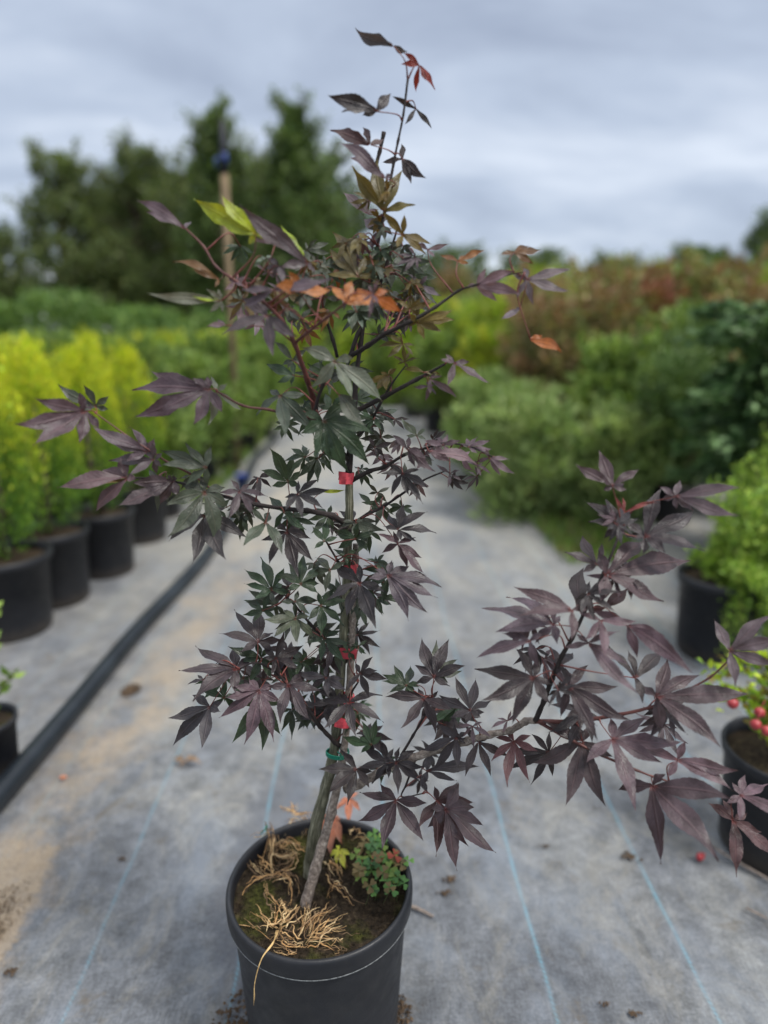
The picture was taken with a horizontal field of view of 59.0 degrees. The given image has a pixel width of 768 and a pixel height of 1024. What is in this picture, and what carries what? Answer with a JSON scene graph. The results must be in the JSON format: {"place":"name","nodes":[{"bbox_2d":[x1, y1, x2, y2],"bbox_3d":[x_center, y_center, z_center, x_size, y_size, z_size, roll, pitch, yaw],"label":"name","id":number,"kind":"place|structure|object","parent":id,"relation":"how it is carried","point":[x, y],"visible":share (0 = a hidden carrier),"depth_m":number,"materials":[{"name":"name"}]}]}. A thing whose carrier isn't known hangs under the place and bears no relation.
{"place":"outdoors","nodes":[
{"label":"outdoors","id":0,"kind":"place"},
{"bbox_2d":[0,880,33,930],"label":"dirt","id":1,"kind":"structure","parent":0,"point":[12,899],"depth_m":1.32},
{"bbox_2d":[120,683,140,696],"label":"fallen leaf","id":2,"kind":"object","parent":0,"point":[128,690],"depth_m":2.10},
{"bbox_2d":[0,407,767,1023],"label":"path","id":3,"kind":"structure","parent":0,"point":[576,919],"depth_m":1.57,"materials":[{"name":"fabric"}]},
{"bbox_2d":[0,600,26,774],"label":"potted seedling","id":4,"kind":"object","parent":3,"relation":"on","point":[9,752],"visible":0.88,"depth_m":1.66,"materials":[{"name":"plastic"}]},
{"bbox_2d":[0,338,39,505],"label":"potted conifer","id":5,"kind":"object","parent":3,"relation":"on","point":[3,351],"visible":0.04,"depth_m":3.61,"materials":[{"name":"yellow plant"}]},
{"bbox_2d":[0,365,41,531],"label":"potted conifer","id":6,"kind":"object","parent":3,"relation":"on","point":[7,514],"visible":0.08,"depth_m":2.99,"materials":[{"name":"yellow plant"}]},
{"bbox_2d":[0,361,58,643],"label":"potted conifer","id":7,"kind":"object","parent":3,"relation":"on","point":[26,607],"visible":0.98,"depth_m":2.42,"materials":[{"name":"plant"}]},
{"bbox_2d":[10,326,65,355],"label":"potted shrub","id":8,"kind":"object","parent":3,"relation":"on","point":[44,337],"visible":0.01,"depth_m":6.20,"materials":[{"name":"green plant"}]},
{"bbox_2d":[5,344,82,519],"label":"potted conifer","id":9,"kind":"object","parent":3,"relation":"on","point":[53,516],"visible":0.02,"depth_m":3.25,"materials":[{"name":"yellow plant"}]},
{"bbox_2d":[0,330,96,608],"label":"potted conifer","id":10,"kind":"object","parent":3,"relation":"on","point":[65,537],"visible":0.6,"depth_m":2.67,"materials":[{"name":"plant"}]},
{"bbox_2d":[14,324,87,457],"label":"potted shrub","id":11,"kind":"object","parent":3,"relation":"on","point":[55,338],"visible":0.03,"depth_m":5.00,"materials":[{"name":"green plant"}]},
{"bbox_2d":[36,341,109,504],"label":"potted conifer","id":12,"kind":"object","parent":3,"relation":"on","point":[83,501],"visible":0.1,"depth_m":3.55,"materials":[{"name":"yellow plant"}]},
{"bbox_2d":[47,332,138,579],"bbox_3d":[-1.282,-0.249,2.998,0.377,1.072,0.381,7,17,23],"label":"potted conifer","id":13,"kind":"object","parent":3,"relation":"on","point":[110,537],"visible":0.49,"depth_m":2.96,"materials":[{"name":"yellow plant"}]},
{"bbox_2d":[66,322,124,478],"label":"potted conifer","id":14,"kind":"object","parent":3,"relation":"on","point":[91,343],"visible":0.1,"depth_m":3.89,"materials":[{"name":"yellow plant"}]},
{"bbox_2d":[87,324,166,474],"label":"potted shrub","id":15,"kind":"object","parent":3,"relation":"on","point":[144,351],"visible":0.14,"depth_m":4.73,"materials":[{"name":"green plant"}]},
{"bbox_2d":[92,334,169,545],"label":"potted conifer","id":16,"kind":"object","parent":3,"relation":"on","point":[149,524],"visible":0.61,"depth_m":3.44,"materials":[{"name":"yellow plant"}]},
{"bbox_2d":[0,429,280,811],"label":"irrigation pipe","id":17,"kind":"object","parent":3,"relation":"on","point":[19,771],"visible":0.81,"depth_m":2.06,"materials":[{"name":"plastic"}]},
{"bbox_2d":[101,373,212,518],"bbox_3d":[-1.295,-0.386,3.963,0.614,0.830,0.622,11,19,35],"label":"potted shrub","id":18,"kind":"object","parent":3,"relation":"on","point":[176,433],"visible":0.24,"depth_m":3.88,"materials":[{"name":"green plant"}]},
{"bbox_2d":[157,341,184,371],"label":"potted shrub","id":19,"kind":"object","parent":3,"relation":"on","point":[169,349],"visible":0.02,"depth_m":6.14,"materials":[{"name":"green plant"}]},
{"bbox_2d":[153,346,243,483],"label":"potted shrub","id":20,"kind":"object","parent":3,"relation":"on","point":[187,365],"visible":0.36,"depth_m":4.70,"materials":[{"name":"green plant"}]},
{"bbox_2d":[175,324,259,468],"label":"potted shrub","id":21,"kind":"object","parent":3,"relation":"on","point":[220,348],"visible":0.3,"depth_m":5.20,"materials":[{"name":"green plant"}]},
{"bbox_2d":[214,118,239,471],"bbox_3d":[-1.131,-1.495,4.944,0.106,2.455,0.066,-10,18,-31],"label":"tree stake","id":22,"kind":"object","parent":3,"relation":"on","point":[223,158],"visible":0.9,"depth_m":4.86,"materials":[{"name":"brown wood"}]},
{"bbox_2d":[211,989,247,1023],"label":"dirt","id":23,"kind":"structure","parent":3,"relation":"on","point":[229,1011],"depth_m":1.11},
{"bbox_2d":[228,358,276,452],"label":"potted shrub","id":24,"kind":"object","parent":3,"relation":"on","point":[254,373],"visible":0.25,"depth_m":5.99,"materials":[{"name":"green plant"}]},
{"bbox_2d":[237,343,287,438],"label":"potted shrub","id":25,"kind":"object","parent":3,"relation":"on","point":[259,352],"visible":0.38,"depth_m":6.65,"materials":[{"name":"green plant"}]},
{"bbox_2d":[246,328,298,391],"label":"potted shrub","id":26,"kind":"object","parent":3,"relation":"on","point":[279,338],"visible":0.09,"depth_m":8.63,"materials":[{"name":"green plant"}]},
{"bbox_2d":[15,28,767,1023],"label":"potted maple","id":27,"kind":"object","parent":3,"relation":"on","point":[357,980],"visible":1,"depth_m":0.81,"materials":[{"name":"plant"}]},
{"bbox_2d":[242,855,301,912],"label":"dry weed","id":28,"kind":"object","parent":27,"relation":"in","point":[278,876],"visible":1,"depth_m":1.04,"materials":[{"name":"plant"}]},
{"bbox_2d":[251,822,305,872],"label":"dry weed","id":29,"kind":"object","parent":27,"relation":"on","point":[282,856],"visible":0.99,"depth_m":1.09,"materials":[{"name":"plant"}]},
{"bbox_2d":[280,802,310,834],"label":"dry weed","id":30,"kind":"object","parent":27,"relation":"in","point":[297,814],"visible":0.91,"depth_m":1.18,"materials":[{"name":"plant"}]},
{"bbox_2d":[243,899,359,955],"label":"dry weed","id":31,"kind":"object","parent":27,"relation":"on","point":[310,921],"visible":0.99,"depth_m":0.96,"materials":[{"name":"plant"}]},
{"bbox_2d":[300,543,358,908],"bbox_3d":[-0.079,0.321,0.949,0.100,0.569,0.020,-6,16,-21],"label":"support cane","id":32,"kind":"object","parent":27,"relation":"in","point":[315,869],"visible":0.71,"depth_m":0.98,"materials":[{"name":"brown plant"}]},
{"bbox_2d":[322,814,341,854],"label":"fallen leaf","id":33,"kind":"object","parent":27,"relation":"on","point":[336,829],"visible":0.6,"depth_m":1.13,"materials":[{"name":"orange plant"}]},
{"bbox_2d":[330,845,349,867],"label":"fallen leaf","id":34,"kind":"object","parent":27,"relation":"on","point":[338,851],"visible":1,"depth_m":1.09,"materials":[{"name":"plant"}]},
{"bbox_2d":[325,869,364,905],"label":"dry weed","id":35,"kind":"object","parent":27,"relation":"on","point":[341,886],"visible":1,"depth_m":1.02,"materials":[{"name":"plant"}]},
{"bbox_2d":[338,471,353,484],"bbox_3d":[-0.048,-0.044,0.861,0.020,0.016,0.022,3,15,-2],"label":"tape tie","id":36,"kind":"object","parent":27,"relation":"attached to","point":[344,478],"visible":1,"depth_m":0.85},
{"bbox_2d":[323,828,372,880],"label":"dry weed","id":37,"kind":"object","parent":27,"relation":"on","point":[334,863],"visible":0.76,"depth_m":1.08,"materials":[{"name":"plant"}]},
{"bbox_2d":[337,793,359,819],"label":"fallen leaf","id":38,"kind":"object","parent":27,"relation":"on","point":[349,808],"visible":0.8,"depth_m":1.18,"materials":[{"name":"orange plant"}]},
{"bbox_2d":[349,828,413,905],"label":"clover plant","id":39,"kind":"object","parent":27,"relation":"on","point":[378,856],"visible":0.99,"depth_m":1.05,"materials":[{"name":"green plant"}]},
{"bbox_2d":[397,994,413,1023],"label":"dirt","id":40,"kind":"structure","parent":3,"relation":"on","point":[402,1007],"depth_m":1.11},
{"bbox_2d":[386,303,441,418],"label":"potted shrub","id":41,"kind":"object","parent":3,"relation":"on","point":[411,413],"visible":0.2,"depth_m":8.15,"materials":[{"name":"green plant"}]},
{"bbox_2d":[406,328,467,433],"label":"potted shrub","id":42,"kind":"object","parent":3,"relation":"on","point":[434,346],"visible":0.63,"depth_m":7.00,"materials":[{"name":"green plant"}]},
{"bbox_2d":[441,372,486,448],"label":"shrub","id":43,"kind":"object","parent":3,"relation":"on","point":[454,384],"visible":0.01,"depth_m":5.64,"materials":[{"name":"green plant"}]},
{"bbox_2d":[438,299,491,415],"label":"potted shrub","id":44,"kind":"object","parent":3,"relation":"on","point":[449,324],"visible":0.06,"depth_m":8.03,"materials":[{"name":"green plant"}]},
{"bbox_2d":[449,290,511,397],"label":"potted shrub","id":45,"kind":"object","parent":3,"relation":"on","point":[467,321],"visible":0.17,"depth_m":6.91,"materials":[{"name":"green plant"}]},
{"bbox_2d":[453,315,510,404],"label":"potted shrub","id":46,"kind":"object","parent":3,"relation":"on","point":[482,344],"visible":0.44,"depth_m":6.07,"materials":[{"name":"green plant"}]},
{"bbox_2d":[439,363,547,481],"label":"shrub","id":47,"kind":"object","parent":3,"relation":"on","point":[474,396],"visible":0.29,"depth_m":4.82,"materials":[{"name":"green plant"}]},
{"bbox_2d":[461,377,575,502],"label":"shrub","id":48,"kind":"object","parent":3,"relation":"on","point":[517,386],"visible":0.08,"depth_m":4.31,"materials":[{"name":"green plant"}]},
{"bbox_2d":[463,389,596,526],"bbox_3d":[0.829,-0.317,3.917,0.758,0.765,0.724,-4,16,-13],"label":"shrub","id":49,"kind":"object","parent":3,"relation":"on","point":[532,464],"visible":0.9,"depth_m":3.81,"materials":[{"name":"green plant"}]},
{"bbox_2d":[501,260,564,367],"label":"potted shrub","id":50,"kind":"object","parent":3,"relation":"on","point":[534,287],"depth_m":6.03,"materials":[{"name":"brown plant"}]},
{"bbox_2d":[495,289,580,381],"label":"potted shrub","id":51,"kind":"object","parent":3,"relation":"on","point":[513,332],"visible":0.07,"depth_m":5.41,"materials":[{"name":"green plant"}]},
{"bbox_2d":[503,280,605,422],"bbox_3d":[1.229,-0.932,4.901,0.738,1.388,0.755,2,15,7],"label":"potted shrub","id":52,"kind":"object","parent":3,"relation":"on","point":[546,365],"visible":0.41,"depth_m":4.73,"materials":[{"name":"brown plant"}]},
{"bbox_2d":[550,257,615,285],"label":"potted shrub","id":53,"kind":"object","parent":3,"relation":"on","point":[572,266],"depth_m":8.27,"materials":[{"name":"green plant"}]},
{"bbox_2d":[555,249,637,290],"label":"potted shrub","id":54,"kind":"object","parent":3,"relation":"on","point":[605,273],"visible":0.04,"depth_m":7.05,"materials":[{"name":"brown plant"}]},
{"bbox_2d":[555,267,644,350],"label":"potted shrub","id":55,"kind":"object","parent":3,"relation":"on","point":[638,278],"visible":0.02,"depth_m":5.42,"materials":[{"name":"brown plant"}]},
{"bbox_2d":[552,324,672,456],"bbox_3d":[1.438,-0.609,4.247,0.690,1.109,0.697,-11,19,-35],"label":"potted shrub","id":56,"kind":"object","parent":3,"relation":"on","point":[610,369],"visible":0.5,"depth_m":4.11,"materials":[{"name":"green plant"}]},
{"bbox_2d":[552,397,675,532],"bbox_3d":[1.288,-0.278,3.839,0.691,0.730,0.723,10,18,33],"label":"shrub","id":57,"kind":"object","parent":3,"relation":"on","point":[638,445],"visible":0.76,"depth_m":3.72,"materials":[{"name":"green plant"}]},
{"bbox_2d":[559,266,670,408],"bbox_3d":[1.631,-0.990,4.950,0.784,1.474,0.802,-2,15,-8],"label":"potted shrub","id":58,"kind":"object","parent":3,"relation":"on","point":[613,320],"visible":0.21,"depth_m":4.71,"materials":[{"name":"brown plant"}]},
{"bbox_2d":[611,269,691,327],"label":"potted shrub","id":59,"kind":"object","parent":3,"relation":"on","point":[663,294],"visible":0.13,"depth_m":5.43,"materials":[{"name":"brown plant"}]},
{"bbox_2d":[618,336,731,522],"bbox_3d":[1.620,-0.464,3.806,0.657,1.063,0.662,4,16,15],"label":"potted shrub","id":60,"kind":"object","parent":3,"relation":"on","point":[678,380],"visible":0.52,"depth_m":3.70,"materials":[{"name":"green plant"}]},
{"bbox_2d":[631,297,726,437],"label":"potted shrub","id":61,"kind":"object","parent":3,"relation":"on","point":[682,315],"visible":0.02,"depth_m":4.73,"materials":[{"name":"green plant"}]},
{"bbox_2d":[637,306,736,470],"bbox_3d":[1.895,-0.689,4.358,0.750,1.205,0.744,9,18,30],"label":"potted shrub","id":62,"kind":"object","parent":3,"relation":"on","point":[671,337],"visible":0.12,"depth_m":4.16,"materials":[{"name":"green plant"}]},
{"bbox_2d":[661,296,767,504],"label":"tiered shrub","id":63,"kind":"object","parent":3,"relation":"on","point":[739,386],"visible":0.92,"depth_m":3.04,"materials":[{"name":"green plant"}]},
{"bbox_2d":[676,447,767,665],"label":"feathery shrub","id":64,"kind":"object","parent":3,"relation":"on","point":[723,581],"visible":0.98,"depth_m":2.23,"materials":[{"name":"green plant"}]},
{"bbox_2d":[697,648,767,874],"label":"berry plant","id":65,"kind":"object","parent":3,"relation":"on","point":[744,742],"visible":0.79,"depth_m":1.40,"materials":[{"name":"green plant"}]},
{"bbox_2d":[710,346,767,510],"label":"potted shrub","id":66,"kind":"object","parent":3,"relation":"on","point":[740,361],"visible":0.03,"depth_m":3.95,"materials":[{"name":"green plant"}]},
{"bbox_2d":[712,845,767,879],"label":"tube","id":67,"kind":"object","parent":3,"relation":"on","point":[741,863],"visible":0.77,"depth_m":1.41,"materials":[{"name":"plastic"}]},
{"bbox_2d":[739,423,767,620],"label":"feathery shrub","id":68,"kind":"object","parent":3,"relation":"on","point":[765,443],"visible":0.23,"depth_m":2.62,"materials":[{"name":"green plant"}]},
{"bbox_2d":[0,0,767,308],"label":"sky","id":69,"kind":"structure","parent":0,"point":[579,127],"materials":[{"name":"grey"}]},
{"bbox_2d":[243,335,711,472],"bbox_3d":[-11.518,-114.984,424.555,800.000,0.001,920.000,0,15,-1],"label":"ground","id":70,"kind":"structure","parent":0,"point":[390,405],"depth_m":9.96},
{"bbox_2d":[0,215,42,334],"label":"tree","id":71,"kind":"object","parent":70,"relation":"on","point":[12,283],"visible":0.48,"depth_m":22.17,"materials":[{"name":"green plant"}]},
{"bbox_2d":[0,134,127,335],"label":"tree","id":72,"kind":"object","parent":70,"relation":"on","point":[55,200],"visible":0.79,"depth_m":17.92,"materials":[{"name":"green plant"}]},
{"bbox_2d":[64,168,178,330],"bbox_3d":[-8.550,-8.107,22.486,4.249,6.079,3.146,0,15,-1],"label":"tree","id":73,"kind":"object","parent":70,"relation":"on","point":[96,190],"visible":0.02,"depth_m":21.49,"materials":[{"name":"green plant"}]},
{"bbox_2d":[0,327,248,368],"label":"hedge","id":74,"kind":"object","parent":70,"relation":"on","point":[160,336],"visible":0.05,"depth_m":7.95,"materials":[{"name":"green plant"}]},
{"bbox_2d":[67,121,199,328],"bbox_3d":[-6.931,-7.482,19.535,3.967,6.444,3.212,0,15,-1],"label":"tree","id":75,"kind":"object","parent":70,"relation":"on","point":[131,176],"visible":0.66,"depth_m":18.80,"materials":[{"name":"green plant"}]},
{"bbox_2d":[0,285,304,357],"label":"hedge","id":76,"kind":"object","parent":70,"relation":"on","point":[104,313],"visible":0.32,"depth_m":12.45,"materials":[{"name":"green plant"}]},
{"bbox_2d":[97,140,262,330],"bbox_3d":[-6.289,-8.018,21.458,5.953,6.471,4.452,0,15,-1],"label":"tree","id":77,"kind":"object","parent":70,"relation":"on","point":[178,161],"visible":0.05,"depth_m":20.21,"materials":[{"name":"green plant"}]},
{"bbox_2d":[168,86,274,335],"bbox_3d":[-4.126,-7.189,17.520,2.704,6.945,2.662,-8,17,-26],"label":"tree","id":78,"kind":"object","parent":70,"relation":"on","point":[204,146],"visible":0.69,"depth_m":17.04,"materials":[{"name":"green plant"}]},
{"bbox_2d":[174,126,283,336],"bbox_3d":[-4.062,-8.171,21.402,5.754,6.801,4.697,0,15,-1],"label":"tree","id":79,"kind":"object","parent":70,"relation":"on","point":[261,160],"visible":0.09,"depth_m":20.12,"materials":[{"name":"green plant"}]},
{"bbox_2d":[233,84,380,345],"bbox_3d":[-1.973,-6.867,16.869,3.886,6.677,2.717,0,15,-1],"label":"tree","id":80,"kind":"object","parent":70,"relation":"on","point":[293,189],"visible":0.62,"depth_m":16.10,"materials":[{"name":"green plant"}]},
{"bbox_2d":[288,317,327,391],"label":"potted shrub","id":81,"kind":"object","parent":70,"relation":"on","point":[315,341],"visible":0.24,"depth_m":10.04,"materials":[{"name":"green plant"}]},
{"bbox_2d":[303,343,336,406],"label":"potted shrub","id":82,"kind":"object","parent":70,"relation":"on","point":[308,357],"visible":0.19,"depth_m":9.31,"materials":[{"name":"green plant"}]},
{"bbox_2d":[258,126,382,349],"bbox_3d":[-1.836,-7.118,18.778,3.803,6.139,3.080,0,15,-1],"label":"tree","id":83,"kind":"object","parent":70,"relation":"on","point":[337,159],"visible":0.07,"depth_m":18.08,"materials":[{"name":"green plant"}]},
{"bbox_2d":[324,306,371,366],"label":"potted shrub","id":84,"kind":"object","parent":70,"relation":"on","point":[338,325],"visible":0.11,"depth_m":11.07,"materials":[{"name":"green plant"}]},
{"bbox_2d":[335,329,368,381],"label":"potted shrub","id":85,"kind":"object","parent":70,"relation":"on","point":[343,344],"visible":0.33,"depth_m":10.18,"materials":[{"name":"green plant"}]},
{"bbox_2d":[360,316,405,404],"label":"potted shrub","id":86,"kind":"object","parent":70,"relation":"on","point":[377,364],"visible":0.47,"depth_m":9.52,"materials":[{"name":"green plant"}]},
{"bbox_2d":[339,235,432,338],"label":"tree","id":87,"kind":"object","parent":70,"relation":"on","point":[394,286],"visible":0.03,"depth_m":24.86,"materials":[{"name":"green plant"}]},
{"bbox_2d":[174,414,654,564],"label":"grass","id":88,"kind":"structure","parent":70,"relation":"on","point":[570,539],"depth_m":3.65,"materials":[{"name":"plant"}]},
{"bbox_2d":[402,293,456,400],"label":"potted shrub","id":89,"kind":"object","parent":70,"relation":"on","point":[437,299],"visible":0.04,"depth_m":9.50,"materials":[{"name":"green plant"}]},
{"bbox_2d":[392,237,510,303],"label":"tree","id":90,"kind":"object","parent":70,"relation":"on","point":[456,253],"visible":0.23,"depth_m":24.01,"materials":[{"name":"green plant"}]},
{"bbox_2d":[432,259,481,325],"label":"potted shrub","id":91,"kind":"object","parent":70,"relation":"on","point":[452,282],"visible":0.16,"depth_m":11.26,"materials":[{"name":"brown plant"}]},
{"bbox_2d":[451,291,495,339],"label":"potted shrub","id":92,"kind":"object","parent":70,"relation":"on","point":[462,300],"visible":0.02,"depth_m":9.72,"materials":[{"name":"green plant"}]},
{"bbox_2d":[283,369,767,472],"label":"grass","id":93,"kind":"structure","parent":70,"relation":"on","point":[339,387],"depth_m":9.57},
{"bbox_2d":[502,259,558,285],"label":"potted shrub","id":94,"kind":"object","parent":70,"relation":"on","point":[538,268],"visible":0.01,"depth_m":9.73,"materials":[{"name":"green plant"}]},
{"bbox_2d":[491,242,579,282],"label":"tree","id":95,"kind":"object","parent":70,"relation":"on","point":[543,254],"visible":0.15,"depth_m":24.23,"materials":[{"name":"green plant"}]},
{"bbox_2d":[582,247,644,269],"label":"tree","id":96,"kind":"object","parent":70,"relation":"on","point":[601,257],"visible":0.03,"depth_m":24.35,"materials":[{"name":"green plant"}]},
{"bbox_2d":[605,253,676,282],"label":"potted shrub","id":97,"kind":"object","parent":70,"relation":"on","point":[670,261],"visible":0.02,"depth_m":8.07,"materials":[{"name":"green plant"}]},
{"bbox_2d":[620,251,691,280],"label":"potted shrub","id":98,"kind":"object","parent":70,"relation":"on","point":[622,261],"visible":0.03,"depth_m":9.48,"materials":[{"name":"green plant"}]},
{"bbox_2d":[623,259,693,305],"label":"potted shrub","id":99,"kind":"object","parent":70,"relation":"on","point":[658,282],"depth_m":6.06,"materials":[{"name":"brown plant"}]},
{"bbox_2d":[647,238,741,271],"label":"tree","id":100,"kind":"object","parent":70,"relation":"on","point":[707,251],"visible":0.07,"depth_m":22.35,"materials":[{"name":"green plant"}]},
{"bbox_2d":[667,261,742,308],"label":"potted shrub","id":101,"kind":"object","parent":70,"relation":"on","point":[679,266],"visible":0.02,"depth_m":8.10,"materials":[{"name":"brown plant"}]},
{"bbox_2d":[673,291,744,324],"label":"potted shrub","id":102,"kind":"object","parent":70,"relation":"on","point":[684,301],"depth_m":5.53,"materials":[{"name":"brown plant"}]},
{"bbox_2d":[682,243,767,314],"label":"potted shrub","id":103,"kind":"object","parent":70,"relation":"on","point":[704,274],"visible":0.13,"depth_m":6.89,"materials":[{"name":"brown plant"}]},
{"bbox_2d":[690,251,764,282],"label":"potted shrub","id":104,"kind":"object","parent":70,"relation":"on","point":[730,258],"visible":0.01,"depth_m":9.28,"materials":[{"name":"brown plant"}]},
{"bbox_2d":[700,269,767,483],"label":"potted shrub","id":105,"kind":"object","parent":70,"relation":"on","point":[752,290],"visible":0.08,"depth_m":4.53,"materials":[{"name":"green plant"}]},
{"bbox_2d":[731,205,767,266],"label":"tree","id":106,"kind":"object","parent":70,"relation":"on","point":[754,243],"visible":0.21,"depth_m":20.94,"materials":[{"name":"green plant"}]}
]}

